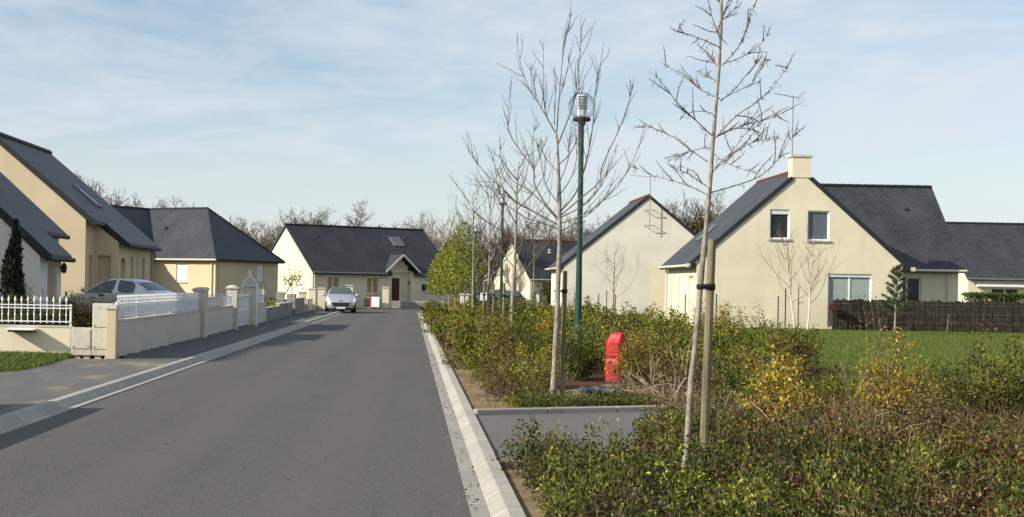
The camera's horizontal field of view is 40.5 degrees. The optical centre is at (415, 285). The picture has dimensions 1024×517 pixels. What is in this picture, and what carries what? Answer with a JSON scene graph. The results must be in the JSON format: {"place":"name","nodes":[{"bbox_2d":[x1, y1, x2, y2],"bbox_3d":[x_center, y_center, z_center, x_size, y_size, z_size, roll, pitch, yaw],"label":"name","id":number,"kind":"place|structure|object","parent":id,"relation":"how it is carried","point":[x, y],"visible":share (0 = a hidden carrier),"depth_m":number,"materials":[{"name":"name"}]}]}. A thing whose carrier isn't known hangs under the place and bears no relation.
{"place":"outdoors","nodes":[
{"label":"outdoors","id":0,"kind":"place"},
{"bbox_2d":[0,358,177,414],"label":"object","id":1,"kind":"structure","parent":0,"point":[22,388],"depth_m":22.72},
{"bbox_2d":[0,350,73,370],"bbox_3d":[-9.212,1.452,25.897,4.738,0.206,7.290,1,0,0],"label":"verge grass","id":2,"kind":"structure","parent":1,"relation":"on","point":[12,360],"depth_m":26.90,"materials":[{"name":"green plant"}]},
{"bbox_2d":[72,296,317,326],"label":"garden ground","id":3,"kind":"structure","parent":0,"point":[269,299],"depth_m":77.23,"materials":[{"name":"green plant"}]},
{"bbox_2d":[0,217,26,317],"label":"cypress","id":4,"kind":"object","parent":3,"relation":"on","point":[12,270],"visible":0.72,"depth_m":34.09,"materials":[{"name":"green plant"}]},
{"bbox_2d":[0,294,39,324],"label":"garden shrub","id":5,"kind":"object","parent":3,"relation":"on","point":[24,314],"visible":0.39,"depth_m":30.25,"materials":[{"name":"green plant"}]},
{"bbox_2d":[5,284,44,324],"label":"garden shrub","id":6,"kind":"object","parent":3,"relation":"on","point":[26,296],"visible":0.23,"depth_m":30.96,"materials":[{"name":"green plant"}]},
{"bbox_2d":[0,172,75,324],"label":"house","id":7,"kind":"structure","parent":3,"relation":"on","point":[45,253],"depth_m":37.35,"materials":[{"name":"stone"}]},
{"bbox_2d":[42,263,47,311],"bbox_3d":[-9.960,0.316,36.940,0.114,1.820,0.720,1,0,0],"label":"door","id":8,"kind":"structure","parent":7,"relation":"in","point":[45,265],"depth_m":37.00,"materials":[{"name":"grey metal"}]},
{"bbox_2d":[38,300,78,326],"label":"garden shrub","id":9,"kind":"object","parent":3,"relation":"on","point":[62,316],"visible":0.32,"depth_m":30.47,"materials":[{"name":"green plant"}]},
{"bbox_2d":[48,289,98,327],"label":"garden shrub","id":10,"kind":"object","parent":3,"relation":"on","point":[77,316],"visible":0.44,"depth_m":30.86,"materials":[{"name":"green plant"}]},
{"bbox_2d":[0,132,161,296],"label":"house","id":11,"kind":"structure","parent":3,"relation":"on","point":[106,241],"depth_m":46.26,"materials":[{"name":"beige paint"}]},
{"bbox_2d":[61,278,185,317],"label":"parked car","id":12,"kind":"object","parent":3,"relation":"on","point":[122,286],"visible":0.34,"depth_m":42.16,"materials":[{"name":"silver metal"}]},
{"bbox_2d":[111,205,285,298],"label":"house","id":13,"kind":"structure","parent":0,"point":[213,251],"depth_m":90.79,"materials":[{"name":"beige stone"}]},
{"bbox_2d":[106,309,339,359],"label":"pavement","id":14,"kind":"structure","parent":0,"point":[182,351],"depth_m":38.83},
{"bbox_2d":[105,305,119,358],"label":"gate pillar","id":15,"kind":"structure","parent":14,"relation":"on","point":[111,332],"depth_m":28.45,"materials":[{"name":"concrete"}]},
{"bbox_2d":[119,321,270,357],"bbox_3d":[-6.037,1.490,42.880,0.260,0.051,28.560,1,0,0],"label":"tar edge","id":16,"kind":"object","parent":14,"relation":"on","point":[130,355],"visible":0.91,"depth_m":35.72,"materials":[{"name":"grey asphalt"}]},
{"bbox_2d":[192,288,208,337],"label":"gate pillar","id":17,"kind":"structure","parent":14,"relation":"on","point":[203,292],"depth_m":39.54,"materials":[{"name":"concrete"}]},
{"bbox_2d":[225,285,239,329],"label":"gate pillar","id":18,"kind":"structure","parent":14,"relation":"on","point":[233,290],"depth_m":46.57,"materials":[{"name":"concrete"}]},
{"bbox_2d":[238,292,249,326],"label":"garden gate","id":19,"kind":"structure","parent":14,"relation":"on","point":[243,312],"depth_m":49.96,"materials":[{"name":"white plastic"}]},
{"bbox_2d":[244,284,256,325],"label":"gate pillar","id":20,"kind":"structure","parent":14,"relation":"on","point":[252,306],"depth_m":51.54,"materials":[{"name":"concrete"}]},
{"bbox_2d":[0,311,471,516],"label":"road","id":21,"kind":"structure","parent":0,"point":[118,456],"depth_m":14.66,"materials":[{"name":"grey asphalt"}]},
{"bbox_2d":[0,311,347,434],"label":"gutter","id":22,"kind":"object","parent":21,"relation":"on","point":[35,420],"visible":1,"depth_m":21.03,"materials":[{"name":"concrete"}]},
{"bbox_2d":[322,287,358,312],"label":"parked car","id":23,"kind":"object","parent":21,"relation":"on","point":[340,298],"visible":1,"depth_m":80.72,"materials":[{"name":"silver metal"}]},
{"bbox_2d":[417,312,489,516],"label":"gutter","id":24,"kind":"object","parent":21,"relation":"on","point":[468,477],"visible":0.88,"depth_m":14.13,"materials":[{"name":"concrete"}]},
{"bbox_2d":[270,223,450,306],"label":"house","id":25,"kind":"structure","parent":0,"point":[366,262],"depth_m":103.97,"materials":[{"name":"beige stone"}]},
{"bbox_2d":[71,298,873,508],"bbox_3d":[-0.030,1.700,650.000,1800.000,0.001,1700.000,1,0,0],"label":"ground","id":26,"kind":"structure","parent":0,"point":[92,357],"depth_m":95.29,"materials":[{"name":"grey asphalt"}]},
{"bbox_2d":[0,324,73,357],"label":"garden wall","id":27,"kind":"structure","parent":26,"relation":"on","point":[51,338],"depth_m":29.52,"materials":[{"name":"paint"}]},
{"bbox_2d":[0,295,71,325],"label":"picket fence","id":28,"kind":"object","parent":27,"relation":"on","point":[40,308],"visible":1,"depth_m":29.59,"materials":[{"name":"white plastic"}]},
{"bbox_2d":[71,327,91,358],"bbox_3d":[-7.048,1.227,29.166,0.430,0.660,0.269,1,0,0],"label":"meter cabinet","id":29,"kind":"object","parent":26,"relation":"on","point":[81,341],"visible":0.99,"depth_m":29.04,"materials":[{"name":"plastic"}]},
{"bbox_2d":[92,303,114,358],"bbox_3d":[-6.603,0.975,29.166,0.430,1.180,0.269,1,0,0],"label":"meter cabinet","id":30,"kind":"object","parent":26,"relation":"on","point":[99,332],"visible":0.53,"depth_m":29.04,"materials":[{"name":"plastic"}]},
{"bbox_2d":[76,171,164,207],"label":"bare tree","id":31,"kind":"object","parent":26,"relation":"on","point":[110,198],"visible":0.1,"depth_m":128.81,"materials":[{"name":"brown plant"}]},
{"bbox_2d":[118,310,201,357],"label":"garden wall","id":32,"kind":"structure","parent":26,"relation":"on","point":[139,334],"depth_m":32.76,"materials":[{"name":"paint"}]},
{"bbox_2d":[115,292,198,317],"bbox_3d":[-6.231,0.456,34.100,0.085,0.520,10.750,1,0,0],"label":"slatted fence","id":33,"kind":"object","parent":32,"relation":"on","point":[160,304],"visible":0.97,"depth_m":33.01,"materials":[{"name":"white plastic"}]},
{"bbox_2d":[0,310,345,429],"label":"kerb","id":34,"kind":"structure","parent":26,"relation":"on","point":[10,419],"depth_m":21.77,"materials":[{"name":"concrete"}]},
{"bbox_2d":[208,305,233,334],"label":"garden wall","id":35,"kind":"structure","parent":26,"relation":"on","point":[220,318],"depth_m":43.47,"materials":[{"name":"paint"}]},
{"bbox_2d":[208,294,231,306],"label":"slatted fence","id":36,"kind":"object","parent":35,"relation":"on","point":[220,300],"visible":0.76,"depth_m":43.82,"materials":[{"name":"white plastic"}]},
{"bbox_2d":[235,217,278,249],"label":"bare tree","id":37,"kind":"object","parent":26,"relation":"on","point":[267,243],"visible":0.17,"depth_m":123.00,"materials":[{"name":"brown plant"}]},
{"bbox_2d":[238,206,335,246],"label":"bare tree","id":38,"kind":"object","parent":26,"relation":"on","point":[279,226],"visible":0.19,"depth_m":134.82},
{"bbox_2d":[292,199,373,225],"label":"bare tree","id":39,"kind":"object","parent":26,"relation":"on","point":[320,221],"visible":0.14,"depth_m":137.64,"materials":[{"name":"brown plant"}]},
{"bbox_2d":[391,301,450,308],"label":"garden wall","id":40,"kind":"structure","parent":26,"relation":"on","point":[407,304],"depth_m":99.40,"materials":[{"name":"paint"}]},
{"bbox_2d":[423,207,468,250],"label":"bare tree","id":41,"kind":"object","parent":26,"relation":"on","point":[442,237],"visible":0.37,"depth_m":127.53,"materials":[{"name":"brown plant"}]},
{"bbox_2d":[420,311,525,516],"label":"kerb","id":42,"kind":"structure","parent":26,"relation":"on","point":[498,502],"depth_m":13.48,"materials":[{"name":"concrete"}]},
{"bbox_2d":[456,222,520,296],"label":"bare tree","id":43,"kind":"object","parent":26,"relation":"on","point":[505,246],"visible":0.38,"depth_m":137.66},
{"bbox_2d":[488,214,567,242],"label":"bare tree","id":44,"kind":"object","parent":26,"relation":"on","point":[534,229],"visible":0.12,"depth_m":155.06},
{"bbox_2d":[492,239,576,304],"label":"house","id":45,"kind":"structure","parent":26,"relation":"on","point":[524,283],"depth_m":140.01,"materials":[{"name":"paint"}]},
{"bbox_2d":[530,207,601,239],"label":"bare tree","id":46,"kind":"object","parent":26,"relation":"on","point":[585,234],"visible":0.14,"depth_m":157.15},
{"bbox_2d":[664,191,725,227],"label":"bare tree","id":47,"kind":"object","parent":26,"relation":"on","point":[717,201],"visible":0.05,"depth_m":130.92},
{"bbox_2d":[669,191,727,235],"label":"bare tree","id":48,"kind":"object","parent":26,"relation":"on","point":[690,216],"visible":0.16,"depth_m":128.49,"materials":[{"name":"brown plant"}]},
{"bbox_2d":[0,0,1023,284],"label":"sky","id":49,"kind":"structure","parent":0,"point":[258,110],"materials":[{"name":"blue"}]},
{"bbox_2d":[476,411,874,463],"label":"driveway","id":50,"kind":"structure","parent":0,"point":[500,428],"depth_m":16.28,"materials":[{"name":"grey asphalt"}]},
{"bbox_2d":[473,405,745,415],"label":"driveway kerb","id":51,"kind":"structure","parent":50,"relation":"on","point":[543,410],"depth_m":18.01,"materials":[{"name":"concrete"}]},
{"bbox_2d":[480,354,1022,413],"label":"planting bed","id":52,"kind":"object","parent":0,"point":[598,377],"visible":0.09,"depth_m":24.89,"materials":[{"name":"brown plant"}]},
{"bbox_2d":[431,238,462,309],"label":"leafy sapling","id":53,"kind":"object","parent":52,"relation":"on","point":[438,271],"visible":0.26,"depth_m":64.41,"materials":[{"name":"green plant"}]},
{"bbox_2d":[435,234,471,308],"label":"leafy sapling","id":54,"kind":"object","parent":52,"relation":"on","point":[447,286],"visible":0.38,"depth_m":60.35,"materials":[{"name":"green plant"}]},
{"bbox_2d":[442,219,487,306],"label":"leafy sapling","id":55,"kind":"object","parent":52,"relation":"on","point":[455,256],"visible":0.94,"depth_m":58.34,"materials":[{"name":"green plant"}]},
{"bbox_2d":[433,172,518,309],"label":"bare tree","id":56,"kind":"object","parent":52,"relation":"on","point":[473,263],"visible":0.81,"depth_m":56.96,"materials":[{"name":"brown plant"}]},
{"bbox_2d":[438,340,515,409],"bbox_3d":[1.036,1.662,29.810,0.709,0.001,24.383,1,0,0],"label":"sandy strip","id":57,"kind":"object","parent":52,"relation":"on","point":[474,391],"visible":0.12,"depth_m":21.57,"materials":[{"name":"soil"}]},
{"bbox_2d":[451,153,530,321],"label":"bare tree","id":58,"kind":"object","parent":52,"relation":"on","point":[488,283],"visible":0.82,"depth_m":44.97,"materials":[{"name":"brown plant"}]},
{"bbox_2d":[473,341,523,380],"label":"twiggy shrub","id":59,"kind":"object","parent":52,"relation":"on","point":[506,360],"visible":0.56,"depth_m":24.14,"materials":[{"name":"green plant"}]},
{"bbox_2d":[498,192,506,310],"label":"street lamp","id":60,"kind":"object","parent":52,"relation":"on","point":[501,267],"visible":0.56,"depth_m":53.35,"materials":[{"name":"green metal"}]},
{"bbox_2d":[454,346,566,407],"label":"shrubs","id":61,"kind":"object","parent":52,"relation":"on","point":[495,379],"visible":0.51,"depth_m":21.19,"materials":[{"name":"green plant"}]},
{"bbox_2d":[448,134,584,327],"bbox_3d":[2.401,-0.980,33.654,3.327,5.346,2.396,1,0,0],"label":"bare tree","id":62,"kind":"object","parent":52,"relation":"on","point":[514,278],"visible":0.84,"depth_m":33.47,"materials":[{"name":"brown plant"}]},
{"bbox_2d":[495,343,572,388],"bbox_3d":[1.980,1.321,22.602,1.244,0.774,1.236,1,0,19],"label":"evergreen shrub","id":63,"kind":"object","parent":52,"relation":"on","point":[527,371],"visible":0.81,"depth_m":22.54,"materials":[{"name":"green plant"}]},
{"bbox_2d":[550,329,603,380],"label":"evergreen shrub","id":64,"kind":"object","parent":52,"relation":"on","point":[576,368],"visible":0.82,"depth_m":24.45,"materials":[{"name":"green plant"}]},
{"bbox_2d":[573,94,590,340],"bbox_3d":[3.107,-0.978,26.200,0.528,5.363,0.528,1,0,0],"label":"street lamp","id":65,"kind":"object","parent":52,"relation":"on","point":[578,304],"visible":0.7,"depth_m":26.15,"materials":[{"name":"green metal"}]},
{"bbox_2d":[418,295,767,354],"bbox_3d":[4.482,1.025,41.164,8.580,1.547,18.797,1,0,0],"label":"shrub bed","id":66,"kind":"object","parent":52,"relation":"on","point":[466,327],"visible":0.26,"depth_m":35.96,"materials":[{"name":"green plant"}]},
{"bbox_2d":[516,384,686,407],"bbox_3d":[3.114,1.697,21.031,3.065,0.001,6.597,1,0,6],"label":"bare soil patch","id":67,"kind":"object","parent":52,"relation":"on","point":[577,391],"visible":0.14,"depth_m":22.09,"materials":[{"name":"brown soil"}]},
{"bbox_2d":[462,9,646,396],"bbox_3d":[2.040,-1.314,20.405,2.650,5.944,1.403,1,0,6],"label":"bare tree","id":68,"kind":"object","parent":67,"relation":"on","point":[553,384],"visible":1,"depth_m":20.37,"materials":[{"name":"brown plant"}]},
{"bbox_2d":[554,271,567,395],"bbox_3d":[2.137,0.747,20.478,0.213,1.920,0.089,1,0,-20],"label":"stake","id":69,"kind":"object","parent":67,"relation":"on","point":[564,290],"visible":0.95,"depth_m":20.47,"materials":[{"name":"brown wood"}]},
{"bbox_2d":[515,386,668,407],"bbox_3d":[2.363,1.558,19.073,2.443,0.310,1.339,1,0,-20],"label":"creeping juniper","id":70,"kind":"object","parent":67,"relation":"on","point":[608,399],"visible":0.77,"depth_m":18.92,"materials":[{"name":"green plant"}]},
{"bbox_2d":[603,332,626,383],"bbox_3d":[3.478,1.268,24.050,0.416,0.905,0.431,1,0,25],"label":"fire hydrant","id":71,"kind":"object","parent":67,"relation":"on","point":[614,339],"visible":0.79,"depth_m":23.93,"materials":[{"name":"red metal"}]},
{"bbox_2d":[599,342,636,383],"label":"twiggy shrub","id":72,"kind":"object","parent":67,"relation":"on","point":[610,373],"visible":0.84,"depth_m":23.67,"materials":[{"name":"green plant"}]},
{"bbox_2d":[609,320,664,383],"bbox_3d":[3.830,1.149,23.745,0.961,1.144,1.001,1,0,37],"label":"twiggy shrub","id":73,"kind":"object","parent":67,"relation":"on","point":[644,342],"visible":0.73,"depth_m":23.71,"materials":[{"name":"green plant"}]},
{"bbox_2d":[619,335,714,401],"bbox_3d":[3.708,1.231,20.075,1.426,1.074,0.898,1,0,0],"label":"dead shrub","id":74,"kind":"object","parent":67,"relation":"on","point":[656,391],"visible":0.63,"depth_m":19.98,"materials":[{"name":"brown plant"}]},
{"bbox_2d":[434,297,826,390],"bbox_3d":[4.232,1.012,27.139,7.502,1.519,11.736,1,0,15],"label":"shrub bed","id":75,"kind":"object","parent":52,"relation":"on","point":[526,339],"visible":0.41,"depth_m":26.59,"materials":[{"name":"green plant"}]},
{"bbox_2d":[614,343,649,384],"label":"twiggy shrub","id":76,"kind":"object","parent":52,"relation":"on","point":[635,370],"visible":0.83,"depth_m":23.59,"materials":[{"name":"green plant"}]},
{"bbox_2d":[682,342,739,397],"bbox_3d":[4.477,1.315,20.892,0.846,0.897,0.998,1,0,-23],"label":"evergreen shrub","id":77,"kind":"object","parent":52,"relation":"on","point":[719,367],"visible":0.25,"depth_m":20.77,"materials":[{"name":"green plant"}]},
{"bbox_2d":[685,299,753,346],"bbox_3d":[6.056,1.022,27.660,1.332,1.481,1.352,1,0,36],"label":"forsythia","id":78,"kind":"object","parent":52,"relation":"on","point":[718,320],"visible":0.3,"depth_m":27.48,"materials":[{"name":"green plant"}]},
{"bbox_2d":[670,311,787,365],"bbox_3d":[5.876,1.133,26.506,2.146,1.306,2.142,1,0,0],"label":"evergreen shrub","id":79,"kind":"object","parent":52,"relation":"on","point":[728,340],"visible":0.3,"depth_m":26.31,"materials":[{"name":"green plant"}]},
{"bbox_2d":[739,316,816,357],"bbox_3d":[7.045,1.207,27.334,1.612,1.180,1.566,1,0,29],"label":"evergreen shrub","id":80,"kind":"object","parent":52,"relation":"on","point":[790,336],"visible":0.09,"depth_m":27.31,"materials":[{"name":"green plant"}]},
{"bbox_2d":[625,333,1023,416],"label":"shrub bed","id":81,"kind":"object","parent":52,"relation":"on","point":[667,365],"visible":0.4,"depth_m":20.23,"materials":[{"name":"green plant"}]},
{"bbox_2d":[500,412,1023,516],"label":"planting bed","id":82,"kind":"object","parent":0,"point":[592,511],"depth_m":11.12,"materials":[{"name":"green plant"}]},
{"bbox_2d":[504,470,558,516],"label":"sandy strip","id":83,"kind":"object","parent":82,"relation":"on","point":[515,481],"visible":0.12,"depth_m":10.94,"materials":[{"name":"sand"}]},
{"bbox_2d":[696,239,715,473],"bbox_3d":[2.509,0.654,12.085,0.119,2.122,0.371,1,0,29],"label":"stake","id":84,"kind":"object","parent":82,"relation":"on","point":[709,286],"visible":0.97,"depth_m":12.17,"materials":[{"name":"brown wood"}]},
{"bbox_2d":[629,0,805,476],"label":"bare tree","id":85,"kind":"object","parent":82,"relation":"on","point":[690,393],"visible":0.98,"depth_m":11.94,"materials":[{"name":"brown plant"}]},
{"bbox_2d":[490,387,1023,516],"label":"ground cover","id":86,"kind":"object","parent":82,"relation":"on","point":[616,500],"visible":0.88,"depth_m":10.67,"materials":[{"name":"green plant"}]},
{"bbox_2d":[736,344,824,430],"bbox_3d":[4.084,1.198,15.450,0.970,1.057,0.926,1,0,0],"label":"forsythia","id":87,"kind":"object","parent":82,"relation":"on","point":[783,403],"visible":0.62,"depth_m":15.49,"materials":[{"name":"yellow plant"}]},
{"bbox_2d":[603,370,1023,464],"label":"twiggy cover","id":88,"kind":"object","parent":82,"relation":"on","point":[833,405],"visible":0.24,"depth_m":16.27,"materials":[{"name":"green plant"}]},
{"bbox_2d":[643,375,1015,439],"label":"dry twigs","id":89,"kind":"object","parent":88,"relation":"on","point":[854,417],"visible":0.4,"depth_m":15.34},
{"bbox_2d":[799,438,851,496],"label":"young shrub","id":90,"kind":"object","parent":82,"relation":"on","point":[831,460],"visible":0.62,"depth_m":10.84,"materials":[{"name":"green plant"}]},
{"bbox_2d":[829,295,898,419],"bbox_3d":[5.900,0.886,17.877,0.898,1.741,0.776,1,0,0],"label":"thin shrub","id":91,"kind":"object","parent":82,"relation":"on","point":[879,345],"visible":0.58,"depth_m":17.88,"materials":[{"name":"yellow plant"}]},
{"bbox_2d":[846,322,941,432],"bbox_3d":[5.701,1.098,16.407,1.209,1.314,0.996,1,0,-32],"label":"forsythia","id":92,"kind":"object","parent":82,"relation":"on","point":[893,386],"visible":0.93,"depth_m":16.29,"materials":[{"name":"yellow plant"}]},
{"bbox_2d":[893,436,971,498],"bbox_3d":[4.005,1.453,10.733,0.563,0.541,0.424,1,0,0],"label":"young shrub","id":93,"kind":"object","parent":82,"relation":"on","point":[931,458],"visible":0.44,"depth_m":10.72,"materials":[{"name":"green plant"}]},
{"bbox_2d":[923,318,1023,422],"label":"evergreen shrub","id":94,"kind":"object","parent":82,"relation":"on","point":[1008,391],"visible":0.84,"depth_m":17.08,"materials":[{"name":"green plant"}]},
{"bbox_2d":[650,154,966,328],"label":"house","id":95,"kind":"structure","parent":0,"point":[880,231],"depth_m":63.00,"materials":[{"name":"beige paint"}]},
{"bbox_2d":[768,209,790,240],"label":"window","id":96,"kind":"structure","parent":95,"relation":"in","point":[777,216],"depth_m":63.13,"materials":[{"name":"white plastic"}]},
{"bbox_2d":[806,211,830,241],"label":"window","id":97,"kind":"structure","parent":95,"relation":"in","point":[818,221],"depth_m":63.13,"materials":[{"name":"white plastic"}]},
{"bbox_2d":[827,274,870,326],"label":"window","id":98,"kind":"structure","parent":95,"relation":"in","point":[840,286],"depth_m":63.13,"materials":[{"name":"white glass"}]},
{"bbox_2d":[902,277,920,300],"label":"window","id":99,"kind":"structure","parent":95,"relation":"in","point":[913,282],"depth_m":67.22,"materials":[{"name":"grey glass"}]},
{"bbox_2d":[616,314,1023,387],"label":"lawn","id":100,"kind":"structure","parent":0,"point":[828,340],"depth_m":42.57,"materials":[{"name":"green plant"}]},
{"bbox_2d":[545,194,696,313],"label":"house","id":101,"kind":"structure","parent":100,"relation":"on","point":[666,237],"depth_m":90.00,"materials":[{"name":"paint"}]},
{"bbox_2d":[684,288,831,327],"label":"wire fence","id":102,"kind":"object","parent":100,"relation":"on","point":[777,312],"visible":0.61,"depth_m":61.53,"materials":[{"name":"grey metal"}]},
{"bbox_2d":[754,223,833,328],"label":"birch tree","id":103,"kind":"object","parent":100,"relation":"on","point":[787,271],"visible":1,"depth_m":60.18,"materials":[{"name":"brown plant"}]},
{"bbox_2d":[789,225,846,329],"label":"birch tree","id":104,"kind":"object","parent":100,"relation":"on","point":[810,287],"visible":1,"depth_m":59.99,"materials":[{"name":"white plant"}]},
{"bbox_2d":[878,263,914,332],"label":"pine tree","id":105,"kind":"object","parent":100,"relation":"on","point":[896,271],"visible":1,"depth_m":56.96,"materials":[{"name":"green plant"}]},
{"bbox_2d":[798,371,1022,390],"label":"rough grass","id":106,"kind":"structure","parent":100,"relation":"on","point":[854,376],"depth_m":24.59,"materials":[{"name":"green plant"}]},
{"bbox_2d":[831,299,1023,332],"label":"brushwood fence","id":107,"kind":"object","parent":100,"relation":"on","point":[932,315],"visible":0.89,"depth_m":61.96,"materials":[{"name":"brown wood"}]},
{"bbox_2d":[961,291,1023,303],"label":"clipped hedge","id":108,"kind":"object","parent":100,"relation":"on","point":[993,297],"visible":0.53,"depth_m":78.07,"materials":[{"name":"green plant"}]},
{"bbox_2d":[946,221,1023,302],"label":"house","id":109,"kind":"structure","parent":0,"point":[991,254],"depth_m":96.59,"materials":[{"name":"stone"}]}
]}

